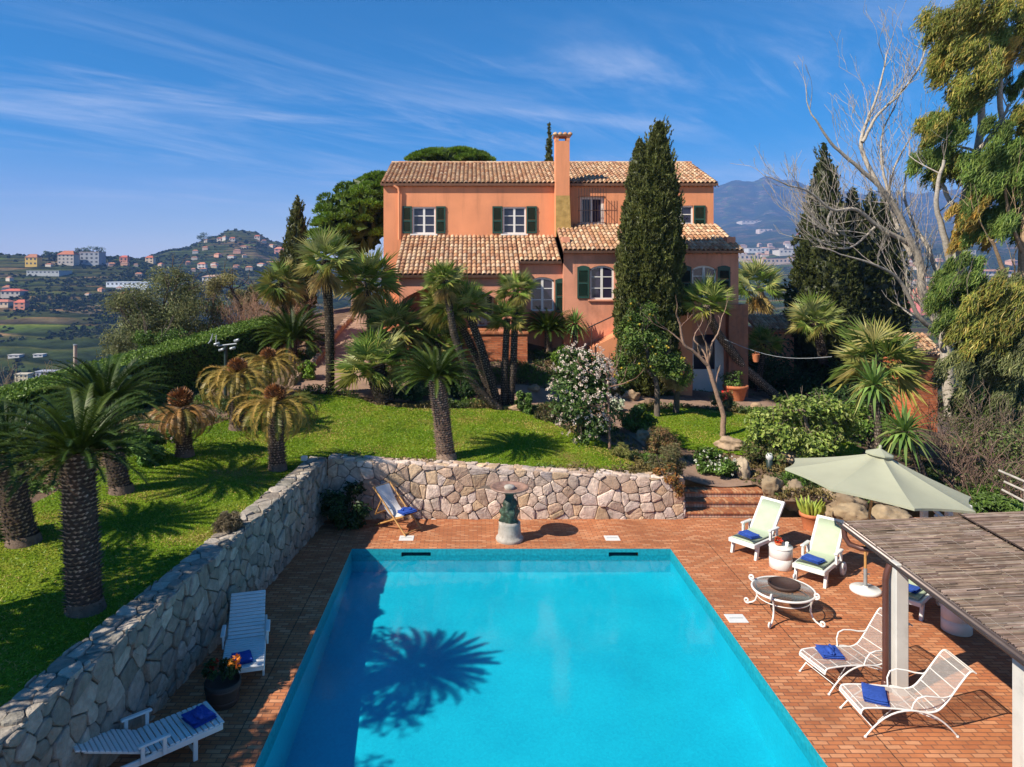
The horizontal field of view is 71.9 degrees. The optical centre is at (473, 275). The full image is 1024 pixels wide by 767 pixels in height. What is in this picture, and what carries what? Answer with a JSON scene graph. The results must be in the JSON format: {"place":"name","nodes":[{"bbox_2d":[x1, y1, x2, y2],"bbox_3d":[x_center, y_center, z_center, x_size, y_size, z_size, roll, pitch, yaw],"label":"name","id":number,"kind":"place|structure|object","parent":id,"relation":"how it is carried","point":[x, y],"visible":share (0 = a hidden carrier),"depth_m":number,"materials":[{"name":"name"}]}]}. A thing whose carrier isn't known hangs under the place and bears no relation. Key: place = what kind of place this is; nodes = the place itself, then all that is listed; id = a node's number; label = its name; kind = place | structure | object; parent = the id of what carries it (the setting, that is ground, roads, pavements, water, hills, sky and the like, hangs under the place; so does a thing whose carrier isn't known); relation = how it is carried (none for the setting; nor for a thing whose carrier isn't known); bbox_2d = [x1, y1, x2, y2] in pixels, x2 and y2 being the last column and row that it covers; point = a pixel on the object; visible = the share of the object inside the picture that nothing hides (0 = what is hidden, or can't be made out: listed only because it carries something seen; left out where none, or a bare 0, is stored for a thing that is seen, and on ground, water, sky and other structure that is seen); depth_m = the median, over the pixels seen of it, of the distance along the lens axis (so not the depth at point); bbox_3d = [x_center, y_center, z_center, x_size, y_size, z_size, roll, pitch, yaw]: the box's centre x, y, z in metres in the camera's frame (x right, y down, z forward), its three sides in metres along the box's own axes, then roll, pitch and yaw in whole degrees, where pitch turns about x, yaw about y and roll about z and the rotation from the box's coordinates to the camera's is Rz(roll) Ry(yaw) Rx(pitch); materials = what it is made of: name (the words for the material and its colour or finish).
{"place":"outdoors","nodes":[
{"label":"outdoors","id":0,"kind":"place"},
{"bbox_2d":[0,176,1017,398],"bbox_3d":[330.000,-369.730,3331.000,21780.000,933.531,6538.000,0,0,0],"label":"hills","id":1,"kind":"structure","parent":0,"point":[735,201],"depth_m":1131.56,"materials":[{"name":"green plant"}]},
{"bbox_2d":[0,228,1017,389],"bbox_3d":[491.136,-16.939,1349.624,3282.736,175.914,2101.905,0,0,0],"label":"woodland","id":2,"kind":"object","parent":1,"relation":"on","point":[60,303],"visible":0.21,"depth_m":805.11,"materials":[{"name":"green plant"}]},
{"bbox_2d":[0,0,1023,259],"label":"sky","id":3,"kind":"structure","parent":0,"point":[133,128],"materials":[{"name":"blue"}]},
{"bbox_2d":[23,307,1022,516],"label":"garden ground","id":4,"kind":"structure","parent":0,"point":[340,315],"depth_m":24.98,"materials":[{"name":"soil"}]},
{"bbox_2d":[122,428,166,466],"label":"shrub","id":5,"kind":"object","parent":4,"relation":"on","point":[156,441],"visible":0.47,"depth_m":17.56,"materials":[{"name":"green plant"}]},
{"bbox_2d":[0,314,295,430],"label":"hedge","id":6,"kind":"object","parent":4,"relation":"on","point":[186,360],"visible":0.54,"depth_m":25.72,"materials":[{"name":"green plant"}]},
{"bbox_2d":[130,315,189,347],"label":"bush","id":7,"kind":"object","parent":4,"relation":"on","point":[160,337],"visible":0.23,"depth_m":27.90,"materials":[{"name":"green plant"}]},
{"bbox_2d":[96,255,230,358],"bbox_3d":[-14.059,3.157,32.326,5.710,8.554,5.920,0,0,-20],"label":"olive tree","id":8,"kind":"object","parent":4,"relation":"on","point":[148,309],"visible":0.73,"depth_m":31.96,"materials":[{"name":"green plant"}]},
{"bbox_2d":[0,456,327,766],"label":"retaining wall","id":9,"kind":"structure","parent":4,"relation":"on","point":[155,644],"depth_m":10.50,"materials":[{"name":"stone"}]},
{"bbox_2d":[209,510,244,533],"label":"shrub","id":10,"kind":"object","parent":9,"relation":"on","point":[232,522],"depth_m":13.51,"materials":[{"name":"brown plant"}]},
{"bbox_2d":[201,259,271,320],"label":"olive tree","id":11,"kind":"object","parent":4,"relation":"on","point":[215,284],"visible":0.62,"depth_m":39.57,"materials":[{"name":"green plant"}]},
{"bbox_2d":[202,278,280,330],"bbox_3d":[-10.909,1.795,34.584,4.030,3.443,4.583,0,0,29],"label":"dry shrub","id":12,"kind":"object","parent":4,"relation":"on","point":[243,316],"visible":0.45,"depth_m":33.87,"materials":[{"name":"brown plant"}]},
{"bbox_2d":[236,347,303,391],"bbox_3d":[-7.074,3.399,24.200,2.444,1.950,2.548,0,0,0],"label":"cycad","id":13,"kind":"object","parent":4,"relation":"on","point":[267,355],"visible":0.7,"depth_m":24.01,"materials":[{"name":"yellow plant"}]},
{"bbox_2d":[250,257,309,344],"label":"fan palm","id":14,"kind":"object","parent":4,"relation":"on","point":[277,293],"visible":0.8,"depth_m":31.16,"materials":[{"name":"green plant"}]},
{"bbox_2d":[246,301,336,361],"bbox_3d":[-7.699,2.392,29.895,3.765,2.570,3.671,0,0,0],"label":"cycad","id":15,"kind":"object","parent":4,"relation":"on","point":[291,332],"visible":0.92,"depth_m":29.53,"materials":[{"name":"green plant"}]},
{"bbox_2d":[277,195,318,317],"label":"cypress tree","id":16,"kind":"object","parent":4,"relation":"on","point":[297,226],"visible":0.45,"depth_m":37.56,"materials":[{"name":"green plant"}]},
{"bbox_2d":[292,218,364,393],"bbox_3d":[-5.272,1.073,25.265,2.765,6.309,2.640,0,0,39],"label":"fan palm","id":17,"kind":"object","parent":4,"relation":"on","point":[326,243],"visible":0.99,"depth_m":25.18,"materials":[{"name":"green plant"}]},
{"bbox_2d":[307,170,386,305],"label":"umbrella pine","id":18,"kind":"object","parent":4,"relation":"on","point":[356,212],"visible":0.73,"depth_m":41.03,"materials":[{"name":"green plant"}]},
{"bbox_2d":[327,242,405,362],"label":"fan palm","id":19,"kind":"object","parent":4,"relation":"on","point":[373,265],"visible":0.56,"depth_m":26.80,"materials":[{"name":"green plant"}]},
{"bbox_2d":[326,321,414,403],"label":"fan palm","id":20,"kind":"object","parent":4,"relation":"on","point":[375,374],"visible":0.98,"depth_m":24.53,"materials":[{"name":"green plant"}]},
{"bbox_2d":[0,394,864,706],"bbox_3d":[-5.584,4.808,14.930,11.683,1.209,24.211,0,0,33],"label":"lawn","id":21,"kind":"structure","parent":4,"relation":"on","point":[21,638],"depth_m":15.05,"materials":[{"name":"green plant"}]},
{"bbox_2d":[0,397,71,548],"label":"cycad","id":22,"kind":"object","parent":21,"relation":"on","point":[19,529],"visible":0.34,"depth_m":12.91,"materials":[{"name":"green plant"}]},
{"bbox_2d":[0,383,173,618],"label":"cycad","id":23,"kind":"object","parent":21,"relation":"on","point":[82,438],"visible":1,"depth_m":10.35,"materials":[{"name":"green plant"}]},
{"bbox_2d":[29,350,176,495],"bbox_3d":[-8.207,3.337,15.738,3.080,3.284,3.154,0,0,0],"label":"cycad","id":24,"kind":"object","parent":21,"relation":"on","point":[118,478],"visible":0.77,"depth_m":15.56,"materials":[{"name":"green plant"}]},
{"bbox_2d":[143,385,216,457],"bbox_3d":[-7.653,3.843,18.419,1.868,1.946,1.791,0,0,0],"label":"cycad","id":25,"kind":"object","parent":21,"relation":"on","point":[184,428],"visible":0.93,"depth_m":18.19,"materials":[{"name":"brown plant"}]},
{"bbox_2d":[195,357,276,430],"bbox_3d":[-7.021,3.529,21.012,2.396,2.302,2.516,0,0,0],"label":"cycad","id":26,"kind":"object","parent":21,"relation":"on","point":[237,368],"visible":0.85,"depth_m":20.73,"materials":[{"name":"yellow plant"}]},
{"bbox_2d":[226,382,321,471],"bbox_3d":[-5.052,3.874,17.934,2.346,2.359,2.230,0,0,0],"label":"cycad","id":27,"kind":"object","parent":21,"relation":"on","point":[275,415],"visible":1,"depth_m":17.75,"materials":[{"name":"green plant"}]},
{"bbox_2d":[391,342,484,460],"bbox_3d":[-0.991,3.528,19.601,2.662,3.372,2.691,0,0,0],"label":"cycad","id":28,"kind":"object","parent":21,"relation":"on","point":[435,370],"visible":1,"depth_m":19.40,"materials":[{"name":"green plant"}]},
{"bbox_2d":[420,258,502,409],"bbox_3d":[-0.586,2.056,24.584,2.777,5.561,2.022,0,0,26],"label":"fan palm","id":29,"kind":"object","parent":21,"relation":"on","point":[444,272],"visible":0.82,"depth_m":24.67,"materials":[{"name":"green plant"}]},
{"bbox_2d":[546,341,623,446],"bbox_3d":[3.344,3.603,21.503,2.356,3.301,2.254,0,0,0],"label":"flowering shrub","id":30,"kind":"object","parent":21,"relation":"on","point":[576,382],"visible":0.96,"depth_m":21.01,"materials":[{"name":"green plant"}]},
{"bbox_2d":[404,145,496,160],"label":"umbrella pine","id":31,"kind":"object","parent":4,"relation":"on","point":[457,153],"visible":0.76,"depth_m":47.88,"materials":[{"name":"green plant"}]},
{"bbox_2d":[414,278,489,394],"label":"fan palm","id":32,"kind":"object","parent":4,"relation":"on","point":[429,311],"visible":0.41,"depth_m":26.12,"materials":[{"name":"green plant"}]},
{"bbox_2d":[401,331,528,363],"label":"terrace wall","id":33,"kind":"structure","parent":4,"relation":"on","point":[493,341],"depth_m":28.80,"materials":[{"name":"brick"}]},
{"bbox_2d":[434,275,501,404],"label":"fan palm","id":34,"kind":"object","parent":4,"relation":"on","point":[471,293],"visible":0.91,"depth_m":25.40,"materials":[{"name":"green plant"}]},
{"bbox_2d":[328,453,685,519],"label":"retaining wall","id":35,"kind":"structure","parent":4,"relation":"on","point":[441,489],"depth_m":18.81,"materials":[{"name":"stone"}]},
{"bbox_2d":[481,294,532,404],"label":"fan palm","id":36,"kind":"object","parent":4,"relation":"on","point":[501,309],"visible":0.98,"depth_m":25.68,"materials":[{"name":"green plant"}]},
{"bbox_2d":[491,267,539,403],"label":"fan palm","id":37,"kind":"object","parent":4,"relation":"on","point":[516,281],"visible":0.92,"depth_m":25.73,"materials":[{"name":"green plant"}]},
{"bbox_2d":[23,347,1023,513],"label":"ground cover","id":38,"kind":"object","parent":4,"relation":"on","point":[641,466],"visible":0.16,"depth_m":23.17,"materials":[{"name":"green plant"}]},
{"bbox_2d":[520,306,578,352],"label":"palm tree","id":39,"kind":"object","parent":4,"relation":"on","point":[546,325],"visible":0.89,"depth_m":29.82,"materials":[{"name":"green plant"}]},
{"bbox_2d":[380,132,747,397],"bbox_3d":[3.670,-0.555,35.124,16.020,12.110,12.153,0,0,0],"label":"villa","id":40,"kind":"object","parent":4,"relation":"on","point":[553,226],"visible":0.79,"depth_m":32.37,"materials":[{"name":"paint"}]},
{"bbox_2d":[410,207,437,234],"bbox_3d":[-2.325,-2.571,33.020,1.268,1.345,0.220,0,0,0],"label":"window","id":41,"kind":"structure","parent":40,"relation":"in","point":[424,218],"depth_m":33.11,"materials":[{"name":"white paint"}]},
{"bbox_2d":[501,207,527,234],"bbox_3d":[1.913,-2.571,33.020,1.268,1.345,0.220,0,0,0],"label":"window","id":42,"kind":"structure","parent":40,"relation":"in","point":[514,218],"depth_m":33.11,"materials":[{"name":"white paint"}]},
{"bbox_2d":[529,277,553,312],"bbox_3d":[2.995,0.827,30.670,1.190,1.550,0.220,0,0,0],"label":"window","id":43,"kind":"structure","parent":40,"relation":"in","point":[544,294],"depth_m":30.75,"materials":[{"name":"white paint"}]},
{"bbox_2d":[588,266,614,300],"bbox_3d":[5.535,0.320,30.370,1.215,1.536,0.220,0,0,0],"label":"window","id":44,"kind":"structure","parent":40,"relation":"in","point":[601,277],"depth_m":30.45,"materials":[{"name":"white paint"}]},
{"bbox_2d":[693,334,723,391],"bbox_3d":[10.140,3.859,30.525,1.380,2.682,0.170,0,0,0],"label":"door","id":45,"kind":"structure","parent":40,"relation":"in","point":[701,382],"depth_m":30.55,"materials":[{"name":"blue paint"}]},
{"bbox_2d":[615,404,658,432],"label":"shrub","id":46,"kind":"object","parent":4,"relation":"on","point":[634,421],"visible":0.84,"depth_m":22.77,"materials":[{"name":"green plant"}]},
{"bbox_2d":[611,114,687,395],"bbox_3d":[7.190,-0.773,28.724,3.067,11.548,3.174,0,0,0],"label":"cypress tree","id":47,"kind":"object","parent":4,"relation":"on","point":[650,252],"visible":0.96,"depth_m":28.00,"materials":[{"name":"green plant"}]},
{"bbox_2d":[644,425,681,455],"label":"shrub","id":48,"kind":"object","parent":4,"relation":"on","point":[667,438],"visible":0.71,"depth_m":21.23,"materials":[{"name":"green plant"}]},
{"bbox_2d":[646,443,687,475],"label":"shrub","id":49,"kind":"object","parent":4,"relation":"on","point":[672,455],"visible":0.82,"depth_m":19.46,"materials":[{"name":"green plant"}]},
{"bbox_2d":[692,447,740,476],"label":"shrub","id":50,"kind":"object","parent":4,"relation":"on","point":[719,465],"visible":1,"depth_m":20.69,"materials":[{"name":"green plant"}]},
{"bbox_2d":[681,270,780,397],"bbox_3d":[11.040,2.611,28.995,5.990,5.828,2.897,0,0,-18],"label":"fan palm","id":51,"kind":"object","parent":4,"relation":"on","point":[714,292],"visible":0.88,"depth_m":28.58,"materials":[{"name":"green plant"}]},
{"bbox_2d":[646,408,863,456],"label":"lawn","id":52,"kind":"structure","parent":4,"relation":"on","point":[688,440],"depth_m":23.42,"materials":[{"name":"green plant"}]},
{"bbox_2d":[611,298,696,416],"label":"citrus tree","id":53,"kind":"object","parent":52,"relation":"on","point":[675,365],"visible":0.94,"depth_m":24.90,"materials":[{"name":"green plant"}]},
{"bbox_2d":[643,292,728,435],"bbox_3d":[7.192,2.946,23.014,3.097,4.811,1.097,0,0,-16],"label":"bare tree","id":54,"kind":"object","parent":52,"relation":"on","point":[717,397],"visible":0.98,"depth_m":23.09,"materials":[{"name":"brown plant"}]},
{"bbox_2d":[738,253,786,314],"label":"fan palm","id":55,"kind":"object","parent":4,"relation":"on","point":[761,273],"visible":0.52,"depth_m":58.13,"materials":[{"name":"green plant"}]},
{"bbox_2d":[740,429,788,464],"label":"shrub","id":56,"kind":"object","parent":4,"relation":"on","point":[760,455],"visible":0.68,"depth_m":20.91,"materials":[{"name":"green plant"}]},
{"bbox_2d":[748,322,785,391],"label":"fan palm","id":57,"kind":"object","parent":4,"relation":"on","point":[761,336],"visible":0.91,"depth_m":31.87,"materials":[{"name":"green plant"}]},
{"bbox_2d":[748,314,793,391],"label":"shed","id":58,"kind":"structure","parent":4,"relation":"on","point":[777,322],"depth_m":35.72,"materials":[{"name":"grey paint"}]},
{"bbox_2d":[748,328,811,395],"bbox_3d":[13.278,4.710,34.146,5.108,4.280,4.762,0,0,0],"label":"shrub","id":59,"kind":"object","parent":4,"relation":"on","point":[778,369],"visible":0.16,"depth_m":33.10,"materials":[{"name":"green plant"}]},
{"bbox_2d":[743,386,866,457],"bbox_3d":[10.077,4.635,21.245,4.083,2.539,2.484,0,0,0],"label":"shrub","id":60,"kind":"object","parent":4,"relation":"on","point":[819,433],"visible":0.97,"depth_m":21.00,"materials":[{"name":"green plant"}]},
{"bbox_2d":[782,288,852,366],"bbox_3d":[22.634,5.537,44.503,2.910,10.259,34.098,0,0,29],"label":"fan palm","id":61,"kind":"object","parent":4,"relation":"on","point":[810,307],"visible":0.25,"depth_m":30.69,"materials":[{"name":"green plant"}]},
{"bbox_2d":[762,388,885,442],"bbox_3d":[11.669,4.750,23.503,4.197,1.812,2.120,0,0,0],"label":"shrub","id":62,"kind":"object","parent":4,"relation":"on","point":[865,420],"visible":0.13,"depth_m":23.32,"materials":[{"name":"green plant"}]},
{"bbox_2d":[779,142,871,399],"bbox_3d":[18.046,0.249,35.942,4.477,14.303,4.491,0,0,0],"label":"cypress tree","id":63,"kind":"object","parent":4,"relation":"on","point":[820,270],"visible":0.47,"depth_m":35.09,"materials":[{"name":"green plant"}]},
{"bbox_2d":[772,350,886,409],"bbox_3d":[16.559,5.341,33.146,5.056,3.752,4.571,0,0,17],"label":"shrub","id":64,"kind":"object","parent":4,"relation":"on","point":[837,394],"visible":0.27,"depth_m":32.73,"materials":[{"name":"green plant"}]},
{"bbox_2d":[731,0,955,416],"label":"bare tree","id":65,"kind":"object","parent":4,"relation":"on","point":[907,240],"visible":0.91,"depth_m":27.76,"materials":[{"name":"grey plant"}]},
{"bbox_2d":[843,186,881,359],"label":"cypress tree","id":66,"kind":"object","parent":4,"relation":"on","point":[864,247],"visible":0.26,"depth_m":35.83,"materials":[{"name":"green plant"}]},
{"bbox_2d":[841,355,904,449],"bbox_3d":[12.012,4.036,21.006,1.797,3.460,1.845,0,0,38],"label":"yucca","id":67,"kind":"object","parent":4,"relation":"on","point":[874,377],"visible":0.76,"depth_m":20.90,"materials":[{"name":"green plant"}]},
{"bbox_2d":[823,314,936,449],"bbox_3d":[13.271,3.443,23.068,3.055,4.477,3.460,0,0,0],"label":"fan palm","id":68,"kind":"object","parent":4,"relation":"on","point":[877,340],"visible":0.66,"depth_m":22.66,"materials":[{"name":"green plant"}]},
{"bbox_2d":[862,189,901,412],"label":"cypress tree","id":69,"kind":"object","parent":4,"relation":"on","point":[886,307],"visible":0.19,"depth_m":36.42,"materials":[{"name":"green plant"}]},
{"bbox_2d":[878,190,913,333],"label":"cypress tree","id":70,"kind":"object","parent":4,"relation":"on","point":[904,318],"visible":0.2,"depth_m":36.99,"materials":[{"name":"green plant"}]},
{"bbox_2d":[872,398,940,476],"bbox_3d":[12.308,4.816,20.006,1.797,2.695,1.845,0,0,38],"label":"yucca","id":71,"kind":"object","parent":4,"relation":"on","point":[904,423],"visible":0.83,"depth_m":19.90,"materials":[{"name":"green plant"}]},
{"bbox_2d":[883,332,939,431],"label":"shed","id":72,"kind":"structure","parent":4,"relation":"on","point":[925,342],"depth_m":30.20,"materials":[{"name":"brick"}]},
{"bbox_2d":[886,374,1023,493],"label":"brushwood","id":73,"kind":"object","parent":4,"relation":"on","point":[991,433],"visible":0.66,"depth_m":21.80,"materials":[{"name":"brown plant"}]},
{"bbox_2d":[901,0,1023,382],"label":"eucalyptus tree","id":74,"kind":"object","parent":4,"relation":"on","point":[965,36],"visible":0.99,"depth_m":24.65,"materials":[{"name":"green plant"}]},
{"bbox_2d":[912,244,1023,456],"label":"eucalyptus tree","id":75,"kind":"object","parent":4,"relation":"on","point":[984,329],"visible":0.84,"depth_m":22.68,"materials":[{"name":"green plant"}]},
{"bbox_2d":[927,416,1023,499],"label":"brushwood","id":76,"kind":"object","parent":4,"relation":"on","point":[1008,478],"visible":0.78,"depth_m":20.01,"materials":[{"name":"brown plant"}]},
{"bbox_2d":[937,101,1023,279],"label":"eucalyptus tree","id":77,"kind":"object","parent":4,"relation":"on","point":[992,172],"visible":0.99,"depth_m":23.74,"materials":[{"name":"green plant"}]},
{"bbox_2d":[969,485,1023,512],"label":"shrub","id":78,"kind":"object","parent":4,"relation":"on","point":[995,500],"visible":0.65,"depth_m":18.91,"materials":[{"name":"green plant"}]},
{"bbox_2d":[289,313,804,486],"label":"garden path","id":79,"kind":"structure","parent":0,"point":[700,399],"depth_m":27.12,"materials":[{"name":"grey stone"}]},
{"bbox_2d":[355,287,435,388],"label":"fan palm","id":80,"kind":"object","parent":79,"relation":"on","point":[392,314],"visible":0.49,"depth_m":26.14,"materials":[{"name":"green plant"}]},
{"bbox_2d":[408,318,466,363],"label":"fan palm","id":81,"kind":"object","parent":79,"relation":"on","point":[435,331],"visible":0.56,"depth_m":26.47,"materials":[{"name":"green plant"}]},
{"bbox_2d":[109,517,1011,766],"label":"pool deck","id":82,"kind":"structure","parent":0,"point":[975,713],"depth_m":12.83,"materials":[{"name":"brick"}]},
{"bbox_2d":[73,701,223,766],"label":"slatted lounger","id":83,"kind":"object","parent":82,"relation":"on","point":[125,740],"visible":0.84,"depth_m":9.30,"materials":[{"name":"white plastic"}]},
{"bbox_2d":[201,654,241,710],"bbox_3d":[-3.839,6.167,10.720,0.581,0.666,0.544,0,0,0],"label":"flower tub","id":84,"kind":"object","parent":82,"relation":"on","point":[222,688],"visible":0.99,"depth_m":10.64,"materials":[{"name":"brown"}]},
{"bbox_2d":[220,590,269,675],"bbox_3d":[-3.852,6.115,11.904,0.790,0.770,1.829,0,0,-15],"label":"slatted lounger","id":85,"kind":"object","parent":82,"relation":"on","point":[256,645],"visible":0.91,"depth_m":12.06,"materials":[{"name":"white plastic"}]},
{"bbox_2d":[319,480,371,530],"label":"shrub","id":86,"kind":"object","parent":82,"relation":"on","point":[338,513],"visible":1,"depth_m":18.06,"materials":[{"name":"green plant"}]},
{"bbox_2d":[373,481,421,535],"bbox_3d":[-1.970,5.980,18.126,1.192,1.039,0.692,0,0,39],"label":"deck chair","id":87,"kind":"object","parent":82,"relation":"on","point":[385,494],"visible":0.99,"depth_m":18.25,"materials":[{"name":"white fabric"}]},
{"bbox_2d":[490,481,528,544],"bbox_3d":[0.886,5.820,17.330,0.970,1.360,0.970,0,0,0],"label":"birdbath","id":88,"kind":"object","parent":82,"relation":"on","point":[509,530],"visible":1,"depth_m":17.18,"materials":[{"name":"grey stone"}]},
{"bbox_2d":[264,561,811,766],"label":"pool basin","id":89,"kind":"object","parent":82,"relation":"in","point":[524,664],"visible":1,"depth_m":12.91,"materials":[{"name":"liquid"}]},
{"bbox_2d":[255,549,827,766],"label":"pool tile band","id":90,"kind":"object","parent":89,"relation":"attached to","point":[804,745],"visible":0.89,"depth_m":16.04,"materials":[{"name":"blue tile"}]},
{"bbox_2d":[223,542,902,766],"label":"pool coping","id":91,"kind":"object","parent":82,"relation":"on","point":[833,732],"visible":1,"depth_m":11.93,"materials":[{"name":"brick"}]},
{"bbox_2d":[684,487,762,517],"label":"garden steps","id":92,"kind":"structure","parent":82,"relation":"on","point":[721,502],"depth_m":19.27,"materials":[{"name":"brick"}]},
{"bbox_2d":[728,496,784,560],"bbox_3d":[6.744,5.960,16.705,1.441,1.080,0.800,0,0,-38],"label":"sun lounger","id":93,"kind":"object","parent":82,"relation":"on","point":[763,522],"visible":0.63,"depth_m":16.77,"materials":[{"name":"white plastic"}]},
{"bbox_2d":[769,542,792,570],"bbox_3d":[6.860,6.261,15.720,0.510,0.478,0.510,0,0,0],"label":"side table","id":94,"kind":"object","parent":82,"relation":"on","point":[780,557],"visible":0.97,"depth_m":15.53,"materials":[{"name":"white ceramic"}]},
{"bbox_2d":[744,573,825,628],"bbox_3d":[5.930,6.191,13.480,1.164,0.610,1.164,0,0,0],"label":"fire pit","id":95,"kind":"object","parent":82,"relation":"on","point":[805,598],"visible":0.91,"depth_m":13.22,"materials":[{"name":"white paint"}]},
{"bbox_2d":[795,494,825,530],"bbox_3d":[8.692,6.106,18.129,0.709,0.788,0.708,0,0,0],"label":"flower pot","id":96,"kind":"object","parent":82,"relation":"on","point":[809,511],"visible":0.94,"depth_m":17.92,"materials":[{"name":"ceramic"}]},
{"bbox_2d":[792,515,846,588],"bbox_3d":[7.538,5.960,15.308,1.440,1.080,0.800,0,0,-45],"label":"sun lounger","id":97,"kind":"object","parent":82,"relation":"on","point":[825,541],"visible":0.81,"depth_m":15.40,"materials":[{"name":"white plastic"}]},
{"bbox_2d":[827,502,873,520],"bbox_3d":[9.964,6.318,18.613,1.095,0.650,0.770,0,0,0],"label":"rock","id":98,"kind":"object","parent":82,"relation":"on","point":[850,511],"visible":0.64,"depth_m":18.38,"materials":[{"name":"beige stone"}]},
{"bbox_2d":[799,607,912,695],"bbox_3d":[6.194,6.044,11.419,1.655,0.913,0.712,0,0,-13],"label":"iron chaise","id":99,"kind":"object","parent":82,"relation":"on","point":[864,659],"visible":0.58,"depth_m":11.40,"materials":[{"name":"white metal"}]},
{"bbox_2d":[785,445,975,597],"bbox_3d":[8.290,4.988,14.500,3.267,3.024,3.292,0,0,-12],"label":"garden umbrella","id":100,"kind":"object","parent":82,"relation":"on","point":[879,474],"visible":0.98,"depth_m":13.90,"materials":[{"name":"beige fabric"}]},
{"bbox_2d":[839,649,976,737],"bbox_3d":[6.295,6.044,10.250,1.655,0.913,0.712,0,0,0],"label":"iron chaise","id":101,"kind":"object","parent":82,"relation":"on","point":[938,700],"visible":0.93,"depth_m":10.19,"materials":[{"name":"white metal"}]},
{"bbox_2d":[836,511,1023,766],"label":"reed pergola","id":102,"kind":"object","parent":82,"relation":"on","point":[968,569],"visible":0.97,"depth_m":10.88,"materials":[{"name":"paint"}]},
{"bbox_2d":[940,603,972,636],"bbox_3d":[8.850,6.261,12.900,0.510,0.478,0.510,0,0,0],"label":"side table","id":103,"kind":"object","parent":82,"relation":"on","point":[952,623],"visible":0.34,"depth_m":12.73,"materials":[{"name":"white plastic"}]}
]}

